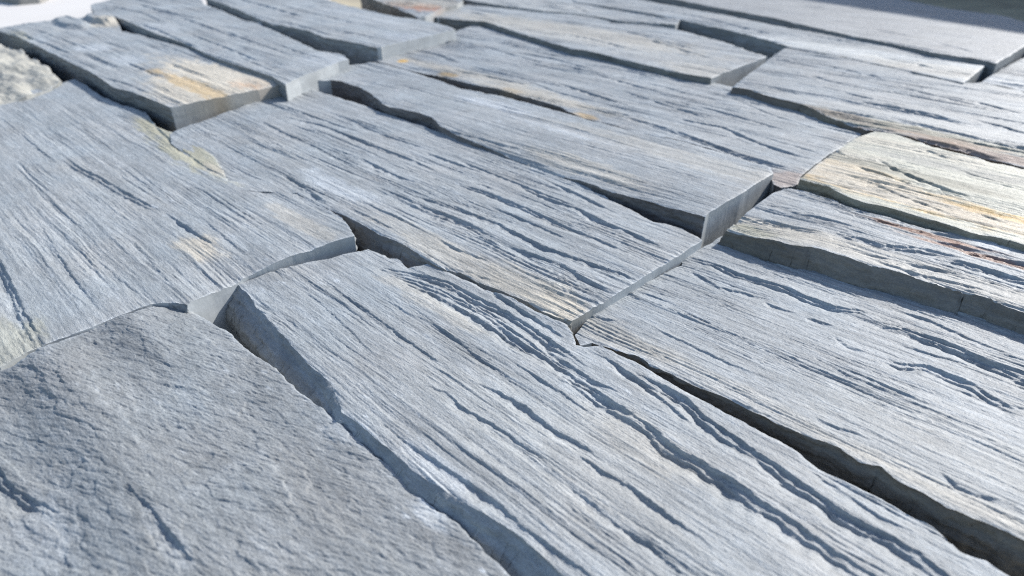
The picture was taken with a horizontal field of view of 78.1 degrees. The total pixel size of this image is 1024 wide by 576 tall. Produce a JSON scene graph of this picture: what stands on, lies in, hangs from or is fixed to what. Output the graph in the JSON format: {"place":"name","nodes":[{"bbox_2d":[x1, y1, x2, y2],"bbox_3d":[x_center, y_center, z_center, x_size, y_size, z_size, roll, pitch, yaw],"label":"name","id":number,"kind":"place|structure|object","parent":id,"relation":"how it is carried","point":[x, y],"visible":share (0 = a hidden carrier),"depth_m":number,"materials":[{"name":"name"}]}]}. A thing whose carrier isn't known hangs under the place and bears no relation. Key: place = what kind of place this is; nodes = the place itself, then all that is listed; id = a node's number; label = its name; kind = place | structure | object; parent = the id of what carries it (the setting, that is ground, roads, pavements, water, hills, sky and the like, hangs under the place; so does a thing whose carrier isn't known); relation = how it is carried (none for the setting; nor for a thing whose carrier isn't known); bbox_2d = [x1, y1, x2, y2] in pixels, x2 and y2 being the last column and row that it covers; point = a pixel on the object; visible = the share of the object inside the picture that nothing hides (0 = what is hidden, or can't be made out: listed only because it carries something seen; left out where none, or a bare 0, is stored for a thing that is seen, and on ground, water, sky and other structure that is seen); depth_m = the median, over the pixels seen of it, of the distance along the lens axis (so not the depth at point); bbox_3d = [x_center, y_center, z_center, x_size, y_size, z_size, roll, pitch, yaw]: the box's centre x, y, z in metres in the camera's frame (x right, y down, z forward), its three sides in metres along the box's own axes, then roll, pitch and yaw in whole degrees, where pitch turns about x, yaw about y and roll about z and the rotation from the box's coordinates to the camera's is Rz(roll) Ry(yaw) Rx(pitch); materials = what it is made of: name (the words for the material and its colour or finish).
{"place":"outdoors","nodes":[
{"label":"outdoors","id":0,"kind":"place"},
{"bbox_2d":[0,0,330,340],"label":"white board","id":1,"kind":"object","parent":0,"point":[13,14],"depth_m":1.42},
{"bbox_2d":[0,0,47,4],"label":"background stone","id":2,"kind":"object","parent":1,"relation":"on","point":[21,2],"visible":1,"depth_m":1.51,"materials":[{"name":"stone"}]},
{"bbox_2d":[0,44,61,104],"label":"weathered stone","id":3,"kind":"object","parent":1,"relation":"on","point":[22,74],"visible":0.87,"depth_m":0.76,"materials":[{"name":"stone"}]},
{"bbox_2d":[0,12,280,131],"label":"slate stone","id":4,"kind":"object","parent":1,"relation":"on","point":[167,86],"visible":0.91,"depth_m":0.76,"materials":[{"name":"grey stone"}]},
{"bbox_2d":[0,79,357,369],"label":"slate stone","id":5,"kind":"object","parent":1,"relation":"on","point":[110,209],"visible":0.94,"depth_m":0.43,"materials":[{"name":"grey stone"}]},
{"bbox_2d":[91,0,349,100],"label":"slate stone","id":6,"kind":"object","parent":1,"relation":"on","point":[291,68],"visible":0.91,"depth_m":0.88,"materials":[{"name":"grey stone"}]},
{"bbox_2d":[0,306,509,575],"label":"slate stone","id":7,"kind":"object","parent":1,"relation":"on","point":[157,441],"visible":1,"depth_m":0.26,"materials":[{"name":"grey stone"}]},
{"bbox_2d":[206,0,455,64],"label":"slate stone","id":8,"kind":"object","parent":1,"relation":"on","point":[354,35],"visible":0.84,"depth_m":0.94,"materials":[{"name":"grey stone"}]},
{"bbox_2d":[170,89,701,335],"bbox_3d":[-0.123,-0.092,0.541,0.555,0.036,0.221,27,41,35],"label":"slate stone","id":9,"kind":"object","parent":1,"relation":"on","point":[573,256],"visible":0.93,"depth_m":0.46,"materials":[{"name":"grey stone"}]},
{"bbox_2d":[331,0,1023,21],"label":"ground","id":10,"kind":"structure","parent":0,"point":[1013,9],"depth_m":1.79,"materials":[{"name":"grey stone"}]},
{"bbox_2d":[360,0,462,22],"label":"slate stone","id":11,"kind":"object","parent":10,"relation":"on","point":[426,10],"visible":0.5,"depth_m":1.11,"materials":[{"name":"grey stone"}]},
{"bbox_2d":[318,62,773,247],"bbox_3d":[-0.028,-0.156,0.632,0.555,0.046,0.129,27,41,35],"label":"slate stone","id":12,"kind":"object","parent":10,"relation":"on","point":[706,196],"visible":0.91,"depth_m":0.53,"materials":[{"name":"grey stone"}]},
{"bbox_2d":[463,0,681,29],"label":"slate stone","id":13,"kind":"object","parent":10,"relation":"on","point":[572,7],"visible":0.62,"depth_m":1.11,"materials":[{"name":"grey stone"}]},
{"bbox_2d":[434,4,766,86],"bbox_3d":[0.095,-0.374,0.974,0.223,0.051,0.617,-26,40,-35],"label":"slate stone","id":14,"kind":"object","parent":10,"relation":"on","point":[682,55],"visible":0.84,"depth_m":0.88,"materials":[{"name":"grey stone"}]},
{"bbox_2d":[372,25,860,195],"bbox_3d":[0.060,-0.230,0.752,0.251,0.044,0.681,-24,39,-33],"label":"slate stone","id":15,"kind":"object","parent":10,"relation":"on","point":[790,148],"visible":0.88,"depth_m":0.67,"materials":[{"name":"grey stone"}]},
{"bbox_2d":[226,249,1007,575],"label":"slate stone","id":16,"kind":"object","parent":10,"relation":"on","point":[512,437],"visible":0.99,"depth_m":0.27,"materials":[{"name":"grey stone"}]},
{"bbox_2d":[574,0,984,83],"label":"slate stone","id":17,"kind":"object","parent":10,"relation":"on","point":[769,41],"visible":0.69,"depth_m":0.89,"materials":[{"name":"grey stone"}]},
{"bbox_2d":[574,237,1023,575],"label":"slate stone","id":18,"kind":"object","parent":10,"relation":"on","point":[913,409],"visible":0.97,"depth_m":0.30,"materials":[{"name":"grey stone"}]},
{"bbox_2d":[646,0,1023,81],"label":"slate stone","id":19,"kind":"object","parent":10,"relation":"on","point":[993,43],"visible":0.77,"depth_m":0.96,"materials":[{"name":"grey stone"}]},
{"bbox_2d":[718,188,1023,334],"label":"slate stone","id":20,"kind":"object","parent":10,"relation":"on","point":[943,271],"visible":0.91,"depth_m":0.38,"materials":[{"name":"grey stone"}]},
{"bbox_2d":[730,48,1023,168],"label":"slate stone","id":21,"kind":"object","parent":10,"relation":"on","point":[983,121],"visible":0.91,"depth_m":0.63,"materials":[{"name":"grey stone"}]},
{"bbox_2d":[796,131,1023,250],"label":"slate stone","id":22,"kind":"object","parent":10,"relation":"on","point":[908,181],"visible":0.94,"depth_m":0.46,"materials":[{"name":"beige stone"}]},
{"bbox_2d":[981,58,1023,91],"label":"slate stone","id":23,"kind":"object","parent":10,"relation":"on","point":[1010,76],"visible":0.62,"depth_m":0.72,"materials":[{"name":"grey stone"}]}
]}

